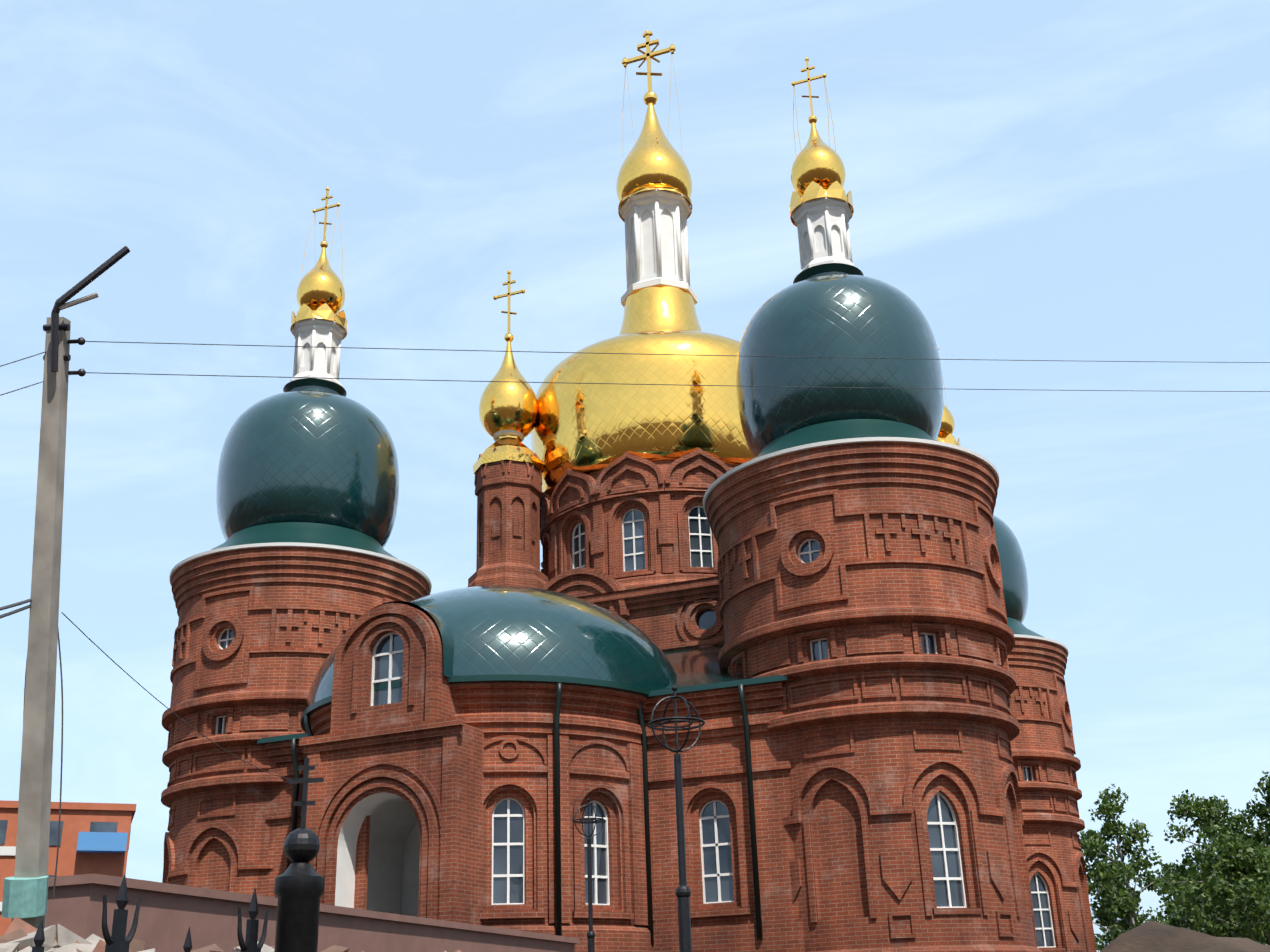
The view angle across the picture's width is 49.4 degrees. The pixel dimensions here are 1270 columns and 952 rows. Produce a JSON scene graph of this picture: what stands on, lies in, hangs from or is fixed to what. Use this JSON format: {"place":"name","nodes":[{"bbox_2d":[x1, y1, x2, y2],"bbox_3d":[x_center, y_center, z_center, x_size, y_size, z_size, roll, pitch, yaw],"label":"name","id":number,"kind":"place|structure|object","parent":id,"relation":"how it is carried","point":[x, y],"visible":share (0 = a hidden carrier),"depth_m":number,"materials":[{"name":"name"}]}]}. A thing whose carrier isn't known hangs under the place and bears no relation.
{"place":"outdoors","nodes":[
{"label":"outdoors","id":0,"kind":"place"},
{"bbox_2d":[0,800,136,935],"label":"apartment block walls","id":1,"kind":"structure","parent":0,"point":[77,818],"depth_m":81.00,"materials":[{"name":"orange paint"}]},
{"bbox_2d":[0,846,15,910],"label":"white apartment block bands","id":2,"kind":"object","parent":1,"relation":"attached to","point":[7,850],"depth_m":79.38,"materials":[{"name":"white paint"}]},
{"bbox_2d":[0,820,130,876],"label":"windows","id":3,"kind":"structure","parent":1,"relation":"in","point":[94,827],"depth_m":80.79,"materials":[{"name":"glass"}]},
{"bbox_2d":[76,832,127,852],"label":"apartment block balconies","id":4,"kind":"structure","parent":1,"relation":"attached to","point":[101,842],"depth_m":80.58,"materials":[{"name":"blue metal"}]},
{"bbox_2d":[32,874,268,951],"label":"wrought iron fence","id":5,"kind":"object","parent":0,"point":[116,941],"visible":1,"depth_m":5.05,"materials":[{"name":"black metal"}]},
{"bbox_2d":[0,928,348,951],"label":"dark rubble","id":6,"kind":"object","parent":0,"point":[136,945],"visible":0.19,"depth_m":7.58,"materials":[{"name":"grey stone"}]},
{"bbox_2d":[4,916,461,951],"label":"rubble bricks","id":7,"kind":"object","parent":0,"point":[17,923],"visible":0.33,"depth_m":7.41,"materials":[{"name":"red brick"}]},
{"bbox_2d":[161,547,429,895],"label":"tower","id":8,"kind":"structure","parent":0,"point":[311,576],"depth_m":33.47,"materials":[{"name":"red brick"}]},
{"bbox_2d":[215,628,232,734],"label":"tower frames","id":9,"kind":"structure","parent":8,"relation":"in","point":[220,647],"depth_m":33.77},
{"bbox_2d":[162,586,393,891],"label":"brick trim","id":10,"kind":"structure","parent":8,"relation":"attached to","point":[265,718],"depth_m":33.27,"materials":[{"name":"red brick"}]},
{"bbox_2d":[169,542,431,594],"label":"cornice","id":11,"kind":"structure","parent":8,"relation":"attached to","point":[295,544],"depth_m":34.44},
{"bbox_2d":[211,522,396,558],"bbox_3d":[-8.966,2.454,37.387,6.720,1.040,6.720,-10,-23,19],"label":"dome base","id":12,"kind":"object","parent":8,"relation":"on","point":[308,532],"visible":0.29,"depth_m":35.41,"materials":[{"name":"teal metal"}]},
{"bbox_2d":[216,386,398,547],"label":"dome","id":13,"kind":"structure","parent":8,"relation":"on","point":[317,454],"depth_m":36.40,"materials":[{"name":"teal metal"}]},
{"bbox_2d":[283,378,346,396],"bbox_3d":[-9.129,-2.324,39.330,1.771,0.160,1.771,-10,-23,19],"label":"dome collar","id":14,"kind":"object","parent":13,"relation":"on","point":[334,386],"visible":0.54,"depth_m":38.70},
{"bbox_2d":[290,317,345,386],"bbox_3d":[-9.162,-3.291,39.723,1.463,2.050,1.463,-10,-23,19],"label":"cupola drum","id":15,"kind":"object","parent":8,"relation":"on","point":[323,328],"visible":0.69,"depth_m":39.42,"materials":[{"name":"white paint"}]},
{"bbox_2d":[292,306,335,328],"bbox_3d":[-9.204,-4.532,40.228,1.500,0.670,1.500,-10,-23,19],"label":"crown","id":16,"kind":"object","parent":15,"relation":"on","point":[314,309],"visible":0.08,"depth_m":39.78},
{"bbox_2d":[293,330,340,379],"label":"tower lantern columns","id":17,"kind":"structure","parent":15,"relation":"attached to","point":[297,363],"depth_m":39.36,"materials":[{"name":"white paint"}]},
{"bbox_2d":[290,303,347,339],"bbox_3d":[-9.201,-4.444,40.192,1.610,0.520,1.610,-10,-23,19],"label":"crown","id":18,"kind":"object","parent":15,"relation":"on","point":[323,311],"visible":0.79,"depth_m":39.56},
{"bbox_2d":[296,247,344,314],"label":"onion dome","id":19,"kind":"structure","parent":15,"relation":"on","point":[318,286],"depth_m":40.06,"materials":[{"name":"gold metal"}]},
{"bbox_2d":[301,187,342,283],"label":"cross","id":20,"kind":"object","parent":19,"relation":"on","point":[323,243],"visible":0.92,"depth_m":41.49,"materials":[{"name":"gold metal"}]},
{"bbox_2d":[284,758,323,862],"bbox_3d":[-1.409,1.424,5.870,0.148,0.443,0.148,-10,-23,19],"label":"cross finial","id":21,"kind":"object","parent":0,"point":[302,843],"visible":0.94,"depth_m":5.79,"materials":[{"name":"black metal"}]},
{"bbox_2d":[0,0,1269,951],"label":"sky","id":22,"kind":"structure","parent":0,"point":[1079,183],"materials":[{"name":"blue"}]},
{"bbox_2d":[938,435,945,441],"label":"trim","id":23,"kind":"structure","parent":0,"point":[942,437],"depth_m":49.86,"materials":[{"name":"gold metal"}]},
{"bbox_2d":[936,433,959,445],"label":"decorative collar","id":24,"kind":"object","parent":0,"point":[950,439],"visible":0.1,"depth_m":49.65,"materials":[{"name":"gold metal"}]},
{"bbox_2d":[938,405,954,435],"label":"small onion dome","id":25,"kind":"structure","parent":24,"relation":"on","point":[947,427],"depth_m":50.10,"materials":[{"name":"gold metal"}]},
{"bbox_2d":[1100,921,1269,951],"bbox_3d":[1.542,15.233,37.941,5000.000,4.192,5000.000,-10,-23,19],"label":"ground","id":26,"kind":"structure","parent":0,"point":[1151,936],"depth_m":32.16,"materials":[{"name":"brown soil"}]},
{"bbox_2d":[12,317,70,928],"bbox_3d":[-4.988,2.754,11.416,0.249,8.182,2.026,-1,-22,-2],"label":"concrete utility pole","id":27,"kind":"object","parent":26,"relation":"on","point":[32,837],"visible":0.85,"depth_m":11.58,"materials":[{"name":"grey concrete"}]},
{"bbox_2d":[1,876,48,917],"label":"pole wrap","id":28,"kind":"object","parent":27,"relation":"attached to","point":[25,897],"visible":0.91,"depth_m":11.08,"materials":[{"name":"teal plastic"}]},
{"bbox_2d":[43,246,129,376],"bbox_3d":[-4.796,-1.423,12.097,0.717,1.143,0.426,-1,-22,-3],"label":"pole bracket","id":29,"kind":"object","parent":27,"relation":"attached to","point":[54,326],"visible":0.96,"depth_m":11.98,"materials":[{"name":"black metal"}]},
{"bbox_2d":[59,292,97,309],"bbox_3d":[-4.841,-1.518,11.992,0.315,0.202,0.044,4,-23,-15],"label":"street lamp","id":30,"kind":"object","parent":29,"relation":"attached to","point":[78,301],"visible":0.85,"depth_m":11.98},
{"bbox_2d":[0,341,1269,899],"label":"wires","id":31,"kind":"object","parent":27,"relation":"attached to","point":[410,379],"visible":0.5,"depth_m":13.47,"materials":[{"name":"grey rubber"}]},
{"bbox_2d":[0,923,446,951],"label":"rubble stones","id":32,"kind":"object","parent":26,"relation":"on","point":[66,940],"visible":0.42,"depth_m":7.21,"materials":[{"name":"beige stone"}]},
{"bbox_2d":[274,862,324,951],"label":"fence post","id":33,"kind":"object","parent":26,"relation":"on","point":[299,888],"visible":1,"depth_m":5.66,"materials":[{"name":"black metal"}]},
{"bbox_2d":[46,873,578,951],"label":"plinth wall","id":34,"kind":"structure","parent":26,"relation":"on","point":[169,915],"depth_m":13.62,"materials":[{"name":"stone"}]},
{"bbox_2d":[316,724,486,924],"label":"portal block","id":35,"kind":"structure","parent":26,"relation":"on","point":[423,757],"depth_m":27.04,"materials":[{"name":"red brick"}]},
{"bbox_2d":[339,603,456,731],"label":"dormer wall","id":36,"kind":"structure","parent":35,"relation":"on","point":[367,715],"depth_m":27.80,"materials":[{"name":"brick"}]},
{"bbox_2d":[305,634,653,951],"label":"apse","id":37,"kind":"structure","parent":26,"relation":"on","point":[521,709],"depth_m":27.79,"materials":[{"name":"red brick"}]},
{"bbox_2d":[367,601,453,677],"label":"dormer roof","id":38,"kind":"structure","parent":37,"relation":"on","point":[447,637],"depth_m":28.02,"materials":[{"name":"green metal"}]},
{"bbox_2d":[300,674,651,733],"bbox_3d":[-3.159,5.716,31.769,8.860,0.160,8.860,-10,-23,19],"label":"roof gutter","id":39,"kind":"object","parent":37,"relation":"attached to","point":[316,706],"visible":0.29,"depth_m":28.05,"materials":[{"name":"metal"}]},
{"bbox_2d":[299,605,654,925],"bbox_3d":[-3.896,6.945,29.046,8.240,7.480,5.323,-10,-23,19],"label":"apse relief","id":40,"kind":"object","parent":37,"relation":"attached to","point":[450,729],"visible":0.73,"depth_m":27.26},
{"bbox_2d":[371,632,609,904],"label":"windows","id":41,"kind":"structure","parent":37,"relation":"in","point":[508,815],"depth_m":27.59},
{"bbox_2d":[305,585,676,708],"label":"half dome roof","id":42,"kind":"structure","parent":37,"relation":"on","point":[508,629],"depth_m":28.95,"materials":[{"name":"teal metal"}]},
{"bbox_2d":[289,683,762,944],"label":"downpipes","id":43,"kind":"object","parent":37,"relation":"attached to","point":[646,810],"visible":0.52,"depth_m":27.86,"materials":[{"name":"black metal"}]},
{"bbox_2d":[265,598,798,928],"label":"body walls","id":44,"kind":"structure","parent":26,"relation":"on","point":[772,806],"depth_m":28.32,"materials":[{"name":"red brick"}]},
{"bbox_2d":[245,576,800,743],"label":"green roofs","id":45,"kind":"structure","parent":44,"relation":"on","point":[696,666],"depth_m":32.31,"materials":[{"name":"metal"}]},
{"bbox_2d":[468,459,547,588],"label":"turret","id":46,"kind":"object","parent":45,"relation":"on","point":[506,557],"visible":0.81,"depth_m":40.98,"materials":[{"name":"brown brick"}]},
{"bbox_2d":[474,447,541,543],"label":"brick trim","id":47,"kind":"structure","parent":46,"relation":"attached to","point":[510,468],"depth_m":41.52,"materials":[{"name":"brown brick"}]},
{"bbox_2d":[473,435,543,473],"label":"turret roof","id":48,"kind":"structure","parent":46,"relation":"on","point":[506,446],"depth_m":41.82,"materials":[{"name":"gold metal"}]},
{"bbox_2d":[493,430,523,441],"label":"dome collar","id":49,"kind":"object","parent":48,"relation":"on","point":[520,435],"visible":0.58,"depth_m":42.52,"materials":[{"name":"white metal"}]},
{"bbox_2d":[479,341,537,438],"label":"onion dome","id":50,"kind":"structure","parent":49,"relation":"on","point":[512,404],"depth_m":42.59,"materials":[{"name":"gold metal"}]},
{"bbox_2d":[493,270,524,341],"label":"cross","id":51,"kind":"object","parent":50,"relation":"on","point":[508,336],"visible":0.96,"depth_m":44.67,"materials":[{"name":"gold metal"}]},
{"bbox_2d":[257,675,787,743],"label":"roof fascia","id":52,"kind":"structure","parent":45,"relation":"attached to","point":[722,685],"depth_m":28.89,"materials":[{"name":"green metal"}]},
{"bbox_2d":[540,460,736,589],"bbox_3d":[1.128,3.145,42.858,8.400,5.400,8.400,-10,-23,19],"label":"drum","id":53,"kind":"object","parent":45,"relation":"on","point":[658,577],"depth_m":39.67,"materials":[{"name":"brown brick"}]},
{"bbox_2d":[540,448,729,580],"bbox_3d":[1.104,2.451,43.140,8.240,3.800,8.240,-10,-23,19],"label":"drum relief","id":54,"kind":"object","parent":53,"relation":"attached to","point":[628,469],"visible":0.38,"depth_m":39.96},
{"bbox_2d":[572,505,712,571],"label":"windows","id":55,"kind":"structure","parent":53,"relation":"in","point":[700,534],"depth_m":39.71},
{"bbox_2d":[530,329,754,494],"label":"dome","id":56,"kind":"structure","parent":53,"relation":"on","point":[587,429],"depth_m":40.88,"materials":[{"name":"gold metal"}]},
{"bbox_2d":[619,188,697,306],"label":"cupola drum","id":57,"kind":"object","parent":56,"relation":"on","point":[645,200],"visible":0.65,"depth_m":46.72,"materials":[{"name":"white paint"}]},
{"bbox_2d":[616,103,691,201],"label":"onion dome","id":58,"kind":"object","parent":57,"relation":"on","point":[654,159],"visible":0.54,"depth_m":47.41,"materials":[{"name":"gold metal"}]},
{"bbox_2d":[622,30,682,158],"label":"cross","id":59,"kind":"object","parent":58,"relation":"on","point":[650,96],"visible":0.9,"depth_m":50.20,"materials":[{"name":"gold metal"}]},
{"bbox_2d":[618,187,691,221],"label":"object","id":60,"kind":"object","parent":57,"relation":"on","point":[688,199],"visible":0.6,"depth_m":46.96,"materials":[{"name":"gold metal"}]},
{"bbox_2d":[625,200,689,289],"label":"lantern columns","id":61,"kind":"structure","parent":57,"relation":"attached to","point":[658,243],"depth_m":46.67,"materials":[{"name":"white paint"}]},
{"bbox_2d":[619,285,702,334],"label":"dome neck","id":62,"kind":"object","parent":56,"relation":"on","point":[659,307],"visible":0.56,"depth_m":45.16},
{"bbox_2d":[265,568,804,951],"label":"body relief","id":63,"kind":"object","parent":44,"relation":"attached to","point":[786,936],"visible":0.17,"depth_m":28.83},
{"bbox_2d":[697,609,733,901],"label":"windows","id":64,"kind":"structure","parent":44,"relation":"in","point":[706,619],"depth_m":28.24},
{"bbox_2d":[699,800,733,903],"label":"body frames","id":65,"kind":"structure","parent":44,"relation":"in","point":[715,817],"depth_m":28.22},
{"bbox_2d":[573,798,604,951],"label":"lamp post","id":66,"kind":"object","parent":26,"relation":"on","point":[591,937],"visible":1,"depth_m":22.63,"materials":[{"name":"black metal"}]},
{"bbox_2d":[647,685,704,951],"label":"lamp post","id":67,"kind":"object","parent":26,"relation":"on","point":[683,892],"visible":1,"depth_m":12.56,"materials":[{"name":"black metal"}]},
{"bbox_2d":[705,442,1042,951],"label":"tower","id":68,"kind":"structure","parent":26,"relation":"on","point":[886,758],"depth_m":28.01,"materials":[{"name":"red brick"}]},
{"bbox_2d":[736,272,942,456],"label":"dome","id":69,"kind":"structure","parent":68,"relation":"on","point":[859,320],"depth_m":31.46,"materials":[{"name":"teal metal"}]},
{"bbox_2d":[792,196,854,272],"bbox_3d":[4.803,-5.758,34.834,1.463,2.050,1.463,-10,-23,19],"label":"cupola drum","id":70,"kind":"object","parent":69,"relation":"on","point":[816,209],"visible":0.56,"depth_m":34.53,"materials":[{"name":"white paint"}]},
{"bbox_2d":[791,122,844,195],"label":"onion dome","id":71,"kind":"structure","parent":70,"relation":"on","point":[818,161],"depth_m":35.15,"materials":[{"name":"gold metal"}]},
{"bbox_2d":[791,57,835,157],"bbox_3d":[4.669,-9.652,36.416,0.972,3.432,0.880,-10,-23,19],"label":"cross","id":72,"kind":"object","parent":71,"relation":"on","point":[812,118],"visible":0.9,"depth_m":36.62,"materials":[{"name":"gold metal"}]},
{"bbox_2d":[789,181,853,226],"bbox_3d":[4.763,-6.910,35.303,1.610,0.520,1.610,-10,-23,19],"label":"decorative collar","id":73,"kind":"object","parent":70,"relation":"on","point":[813,190],"visible":0.46,"depth_m":34.67,"materials":[{"name":"gold metal"}]},
{"bbox_2d":[793,186,850,220],"bbox_3d":[4.760,-6.998,35.339,1.500,0.670,1.500,-10,-23,19],"label":"tower cap","id":74,"kind":"object","parent":70,"relation":"on","point":[825,188],"visible":0.08,"depth_m":34.88,"materials":[{"name":"gold metal"}]},
{"bbox_2d":[797,211,852,268],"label":"columns","id":75,"kind":"structure","parent":70,"relation":"attached to","point":[846,246],"depth_m":34.48,"materials":[{"name":"white paint"}]},
{"bbox_2d":[793,263,863,283],"bbox_3d":[4.836,-4.790,34.441,1.771,0.160,1.771,-10,-23,19],"label":"ring","id":76,"kind":"object","parent":69,"relation":"on","point":[823,268],"visible":0.42,"depth_m":33.78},
{"bbox_2d":[754,419,936,458],"bbox_3d":[4.999,-0.013,32.498,6.720,1.040,6.720,-10,-23,19],"label":"dome base","id":77,"kind":"object","parent":68,"relation":"on","point":[840,429],"visible":0.21,"depth_m":30.54,"materials":[{"name":"teal metal"}]},
{"bbox_2d":[703,437,998,515],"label":"cornice","id":78,"kind":"structure","parent":68,"relation":"attached to","point":[714,484],"depth_m":29.54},
{"bbox_2d":[717,489,1036,940],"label":"brick trim","id":79,"kind":"structure","parent":68,"relation":"attached to","point":[897,874],"depth_m":27.99,"materials":[{"name":"red brick"}]},
{"bbox_2d":[798,539,966,907],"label":"windows","id":80,"kind":"structure","parent":68,"relation":"attached to","point":[940,823],"depth_m":27.05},
{"bbox_2d":[1007,638,1094,951],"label":"tower","id":81,"kind":"structure","parent":26,"relation":"on","point":[1034,661],"depth_m":43.19,"materials":[{"name":"red brick"}]},
{"bbox_2d":[993,515,1028,622],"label":"dome","id":82,"kind":"structure","parent":81,"relation":"on","point":[1014,575],"depth_m":46.68,"materials":[{"name":"teal metal"}]},
{"bbox_2d":[1006,617,1044,637],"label":"dome base","id":83,"kind":"object","parent":81,"relation":"on","point":[1017,626],"visible":0.1,"depth_m":45.47,"materials":[{"name":"teal metal"}]},
{"bbox_2d":[1023,766,1055,947],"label":"windows","id":84,"kind":"structure","parent":81,"relation":"attached to","point":[1040,909],"depth_m":41.94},
{"bbox_2d":[1014,634,1067,656],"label":"cornice","id":85,"kind":"structure","parent":81,"relation":"attached to","point":[1042,639],"depth_m":44.68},
{"bbox_2d":[1010,673,1096,951],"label":"brick trim","id":86,"kind":"structure","parent":81,"relation":"attached to","point":[1056,772],"depth_m":43.22,"materials":[{"name":"red brick"}]},
{"bbox_2d":[1079,829,1151,941],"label":"tree","id":87,"kind":"object","parent":26,"relation":"on","point":[1141,919],"depth_m":65.96,"materials":[{"name":"green plant"}]},
{"bbox_2d":[1079,784,1163,951],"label":"tree","id":88,"kind":"object","parent":26,"relation":"on","point":[1108,808],"depth_m":60.21,"materials":[{"name":"green plant"}]},
{"bbox_2d":[1141,862,1221,932],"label":"tree","id":89,"kind":"object","parent":26,"relation":"on","point":[1175,921],"depth_m":73.17,"materials":[{"name":"green plant"}]},
{"bbox_2d":[1154,771,1269,944],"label":"tree","id":90,"kind":"object","parent":26,"relation":"on","point":[1262,811],"depth_m":62.60,"materials":[{"name":"green plant"}]},
{"bbox_2d":[1157,789,1269,937],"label":"tree","id":91,"kind":"object","parent":26,"relation":"on","point":[1214,807],"depth_m":64.06,"materials":[{"name":"green plant"}]},
{"bbox_2d":[1170,819,1269,944],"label":"tree","id":92,"kind":"object","parent":26,"relation":"on","point":[1247,899],"depth_m":56.02,"materials":[{"name":"green plant"}]},
{"bbox_2d":[1201,849,1269,942],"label":"tree","id":93,"kind":"object","parent":26,"relation":"on","point":[1224,910],"depth_m":60.18,"materials":[{"name":"green plant"}]}
]}

